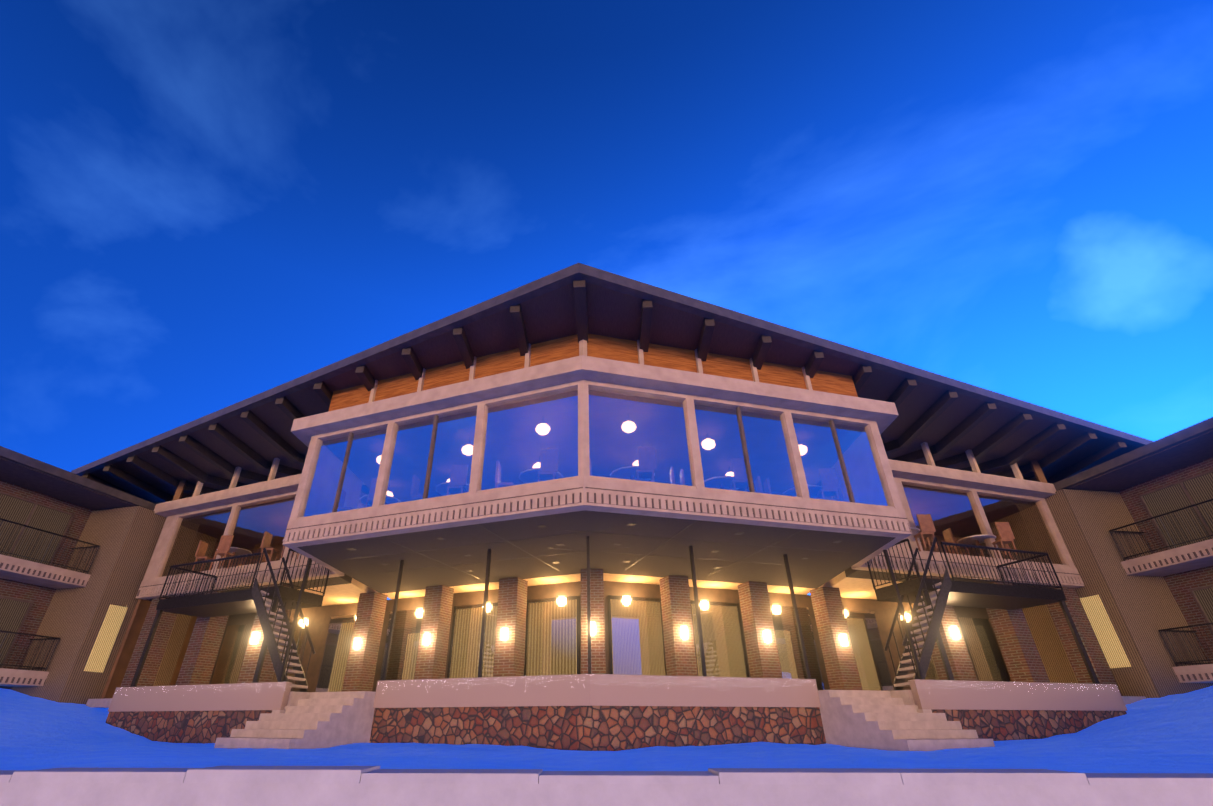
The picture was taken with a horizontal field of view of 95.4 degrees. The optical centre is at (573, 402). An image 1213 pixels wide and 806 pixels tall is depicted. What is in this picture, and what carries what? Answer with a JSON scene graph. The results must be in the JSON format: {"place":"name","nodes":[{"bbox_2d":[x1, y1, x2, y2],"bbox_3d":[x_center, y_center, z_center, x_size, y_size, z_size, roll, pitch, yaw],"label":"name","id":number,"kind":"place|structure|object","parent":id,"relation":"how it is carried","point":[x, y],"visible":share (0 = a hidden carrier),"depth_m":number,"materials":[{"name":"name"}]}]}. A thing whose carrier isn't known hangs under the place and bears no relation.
{"place":"outdoors","nodes":[
{"label":"outdoors","id":0,"kind":"place"},
{"bbox_2d":[209,581,988,691],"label":"ground floor wall","id":1,"kind":"structure","parent":0,"point":[319,618],"depth_m":19.43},
{"bbox_2d":[447,595,748,678],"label":"door frames","id":2,"kind":"structure","parent":1,"relation":"attached to","point":[578,631],"depth_m":17.07,"materials":[{"name":"brown wood"}]},
{"bbox_2d":[576,604,698,673],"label":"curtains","id":3,"kind":"object","parent":2,"relation":"attached to","point":[612,643],"depth_m":16.80,"materials":[{"name":"beige fabric"}]},
{"bbox_2d":[297,571,900,605],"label":"arcade ceiling","id":4,"kind":"structure","parent":1,"relation":"on","point":[859,588],"depth_m":18.37,"materials":[{"name":"paint"}]},
{"bbox_2d":[0,686,1212,772],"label":"snow ground","id":5,"kind":"structure","parent":0,"point":[1170,734],"depth_m":8.09,"materials":[{"name":"white snow"}]},
{"bbox_2d":[0,480,93,688],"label":"brick wing","id":6,"kind":"object","parent":5,"relation":"on","point":[41,597],"depth_m":19.06,"materials":[{"name":"brown brick"}]},
{"bbox_2d":[0,493,71,666],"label":"wing curtains","id":7,"kind":"object","parent":6,"relation":"attached to","point":[13,612],"visible":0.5,"depth_m":18.83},
{"bbox_2d":[0,562,87,684],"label":"wing dentils","id":8,"kind":"object","parent":6,"relation":"attached to","point":[41,575],"visible":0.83,"depth_m":17.70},
{"bbox_2d":[0,554,90,686],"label":"wing balcony bands","id":9,"kind":"object","parent":6,"relation":"attached to","point":[29,579],"visible":0.7,"depth_m":17.96,"materials":[{"name":"concrete"}]},
{"bbox_2d":[0,518,99,670],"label":"wing railings","id":10,"kind":"object","parent":9,"relation":"on","point":[50,637],"visible":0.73,"depth_m":18.21,"materials":[{"name":"black metal"}]},
{"bbox_2d":[0,458,133,684],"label":"building frame","id":11,"kind":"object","parent":6,"relation":"attached to","point":[32,479],"depth_m":18.92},
{"bbox_2d":[0,446,155,510],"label":"roof edge","id":12,"kind":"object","parent":6,"relation":"on","point":[41,466],"depth_m":18.66,"materials":[{"name":"brown wood"}]},
{"bbox_2d":[11,506,216,703],"bbox_3d":[-18.423,8.543,20.802,5.400,7.950,3.800,-7,-31,12],"label":"wing siding","id":13,"kind":"object","parent":5,"relation":"on","point":[126,539],"visible":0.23,"depth_m":19.53,"materials":[{"name":"brown brick"}]},
{"bbox_2d":[84,604,127,672],"bbox_3d":[-16.088,8.093,18.972,0.011,2.100,0.650,-7,-31,12],"label":"lit stair window","id":14,"kind":"structure","parent":13,"relation":"attached to","point":[105,640],"depth_m":18.95,"materials":[{"name":"yellow glass"}]},
{"bbox_2d":[214,690,994,750],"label":"terrace steps","id":15,"kind":"structure","parent":5,"relation":"on","point":[878,720],"depth_m":12.12,"materials":[{"name":"beige concrete"}]},
{"bbox_2d":[105,706,1126,750],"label":"field stone wall","id":16,"kind":"structure","parent":5,"relation":"on","point":[598,728],"depth_m":12.40,"materials":[{"name":"brown stone"}]},
{"bbox_2d":[86,690,1146,712],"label":"terrace slab","id":17,"kind":"structure","parent":16,"relation":"on","point":[906,696],"depth_m":13.51,"materials":[{"name":"beige concrete"}]},
{"bbox_2d":[101,461,1046,698],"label":"wall","id":18,"kind":"structure","parent":17,"relation":"on","point":[125,652],"depth_m":20.84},
{"bbox_2d":[82,280,1126,501],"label":"roof beams","id":19,"kind":"structure","parent":18,"relation":"on","point":[860,377],"depth_m":18.26,"materials":[{"name":"brown wood"}]},
{"bbox_2d":[90,282,1138,503],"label":"roof deck","id":20,"kind":"structure","parent":19,"relation":"on","point":[550,315],"depth_m":15.75,"materials":[{"name":"brown wood"}]},
{"bbox_2d":[71,263,1153,475],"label":"roof fascia","id":21,"kind":"structure","parent":20,"relation":"attached to","point":[570,275],"depth_m":14.75,"materials":[{"name":"brown wood"}]},
{"bbox_2d":[278,536,923,681],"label":"steel posts","id":22,"kind":"object","parent":17,"relation":"on","point":[700,637],"visible":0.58,"depth_m":13.68,"materials":[{"name":"black metal"}]},
{"bbox_2d":[260,582,941,688],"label":"stair treads","id":23,"kind":"object","parent":17,"relation":"on","point":[933,596],"visible":0.48,"depth_m":14.20,"materials":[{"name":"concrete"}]},
{"bbox_2d":[211,595,1011,691],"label":"ground floor glazing","id":24,"kind":"structure","parent":17,"relation":"on","point":[637,637],"depth_m":18.15,"materials":[{"name":"clear glass"}]},
{"bbox_2d":[130,537,1099,691],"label":"steel platforms and stairs","id":25,"kind":"object","parent":17,"relation":"on","point":[952,592],"visible":0.9,"depth_m":15.19,"materials":[{"name":"black metal"}]},
{"bbox_2d":[120,569,1121,695],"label":"brick piers","id":26,"kind":"structure","parent":17,"relation":"on","point":[1019,649],"depth_m":17.14,"materials":[{"name":"brown brick"}]},
{"bbox_2d":[147,510,1054,600],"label":"soffit slab","id":27,"kind":"structure","parent":26,"relation":"on","point":[826,565],"depth_m":14.56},
{"bbox_2d":[282,355,911,573],"bbox_3d":[0.377,2.038,14.664,16.307,3.440,6.598,-2,-30,3],"label":"window frame","id":28,"kind":"object","parent":27,"relation":"on","point":[582,373],"visible":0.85,"depth_m":13.18,"materials":[{"name":"beige paint"}]},
{"bbox_2d":[332,406,854,511],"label":"window mullions","id":29,"kind":"object","parent":28,"relation":"attached to","point":[742,436],"visible":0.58,"depth_m":13.63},
{"bbox_2d":[192,340,1022,496],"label":"support posts","id":30,"kind":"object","parent":28,"relation":"on","point":[582,347],"depth_m":15.20,"materials":[{"name":"beige wood"}]},
{"bbox_2d":[328,334,857,411],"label":"clerestory panels","id":31,"kind":"object","parent":30,"relation":"in","point":[610,348],"visible":0.46,"depth_m":14.75,"materials":[{"name":"orange wood"}]},
{"bbox_2d":[181,387,1037,516],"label":"glazing","id":32,"kind":"structure","parent":28,"relation":"attached to","point":[632,436],"depth_m":13.32,"materials":[{"name":"blue glass"}]},
{"bbox_2d":[347,520,848,578],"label":"ceiling lights","id":33,"kind":"object","parent":27,"relation":"attached to","point":[559,545],"visible":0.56,"depth_m":14.29},
{"bbox_2d":[136,459,1083,599],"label":"wall trim","id":34,"kind":"structure","parent":27,"relation":"on","point":[973,484],"depth_m":18.75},
{"bbox_2d":[159,483,1065,576],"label":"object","id":35,"kind":"object","parent":34,"relation":"attached to","point":[922,510],"visible":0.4,"depth_m":18.88,"materials":[{"name":"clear glass"}]},
{"bbox_2d":[137,487,1083,595],"bbox_3d":[0.469,4.148,15.333,33.218,0.335,9.006,-2,-30,3],"label":"dentil band","id":36,"kind":"object","parent":27,"relation":"on","point":[610,504],"visible":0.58,"depth_m":12.47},
{"bbox_2d":[139,492,1083,595],"bbox_3d":[0.468,4.181,15.275,32.899,0.222,8.945,-2,-30,3],"label":"decorative frieze","id":37,"kind":"object","parent":27,"relation":"on","point":[1062,579],"visible":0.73,"depth_m":12.72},
{"bbox_2d":[251,622,959,648],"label":"wall sconces","id":38,"kind":"object","parent":26,"relation":"on","point":[954,631],"depth_m":16.70,"materials":[{"name":"glass"}]},
{"bbox_2d":[108,674,1127,711],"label":"terrace parapet","id":39,"kind":"structure","parent":16,"relation":"on","point":[598,690],"depth_m":12.82,"materials":[{"name":"beige concrete"}]},
{"bbox_2d":[989,489,1212,697],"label":"wing siding","id":40,"kind":"object","parent":5,"relation":"on","point":[1141,611],"visible":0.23,"depth_m":17.98,"materials":[{"name":"brown brick"}]},
{"bbox_2d":[1080,595,1130,667],"bbox_3d":[16.847,7.237,17.489,0.012,2.100,0.650,4,-30,-7],"label":"lit stair window","id":41,"kind":"structure","parent":40,"relation":"attached to","point":[1106,634],"depth_m":17.46,"materials":[{"name":"yellow glass"}]},
{"bbox_2d":[1053,417,1212,490],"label":"roof edge","id":42,"kind":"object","parent":40,"relation":"on","point":[1182,436],"depth_m":16.96,"materials":[{"name":"brown wood"}]},
{"bbox_2d":[1118,457,1212,662],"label":"brick wing","id":43,"kind":"object","parent":5,"relation":"on","point":[1181,584],"depth_m":17.46,"materials":[{"name":"brown brick"}]},
{"bbox_2d":[1068,431,1212,680],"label":"building frame","id":44,"kind":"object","parent":43,"relation":"attached to","point":[1182,455],"depth_m":17.37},
{"bbox_2d":[1121,539,1212,682],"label":"wing balcony bands","id":45,"kind":"object","parent":43,"relation":"attached to","point":[1187,565],"visible":0.67,"depth_m":16.57,"materials":[{"name":"white concrete"}]},
{"bbox_2d":[1124,548,1212,680],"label":"wing dentils","id":46,"kind":"object","parent":43,"relation":"attached to","point":[1210,550],"visible":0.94,"depth_m":16.22,"materials":[{"name":"white concrete"}]},
{"bbox_2d":[1142,472,1212,626],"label":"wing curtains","id":47,"kind":"object","parent":43,"relation":"attached to","point":[1174,497],"visible":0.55,"depth_m":17.39,"materials":[{"name":"brown fabric"}]},
{"bbox_2d":[0,0,1212,599],"label":"sky","id":48,"kind":"structure","parent":0,"point":[207,207],"materials":[{"name":"blue"}]},
{"bbox_2d":[229,527,995,555],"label":"dining table tops","id":49,"kind":"object","parent":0,"point":[982,536],"depth_m":18.24,"materials":[{"name":"brown wood"}]},
{"bbox_2d":[1109,499,1212,666],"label":"wing railings","id":50,"kind":"object","parent":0,"point":[1169,630],"visible":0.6,"depth_m":16.68,"materials":[{"name":"black metal"}]},
{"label":"dining area floor","id":51,"kind":"structure","parent":0,"visible":0},
{"bbox_2d":[192,514,1017,571],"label":"balcony chairs","id":52,"kind":"object","parent":51,"relation":"on","point":[1003,539],"visible":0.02,"depth_m":18.00,"materials":[{"name":"brown wood"}]},
{"label":"ground","id":53,"kind":"structure","parent":0,"visible":0},
{"bbox_2d":[0,765,1212,805],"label":"retaining wall","id":54,"kind":"structure","parent":53,"relation":"on","point":[239,785],"depth_m":3.06,"materials":[{"name":"concrete"}]}
]}

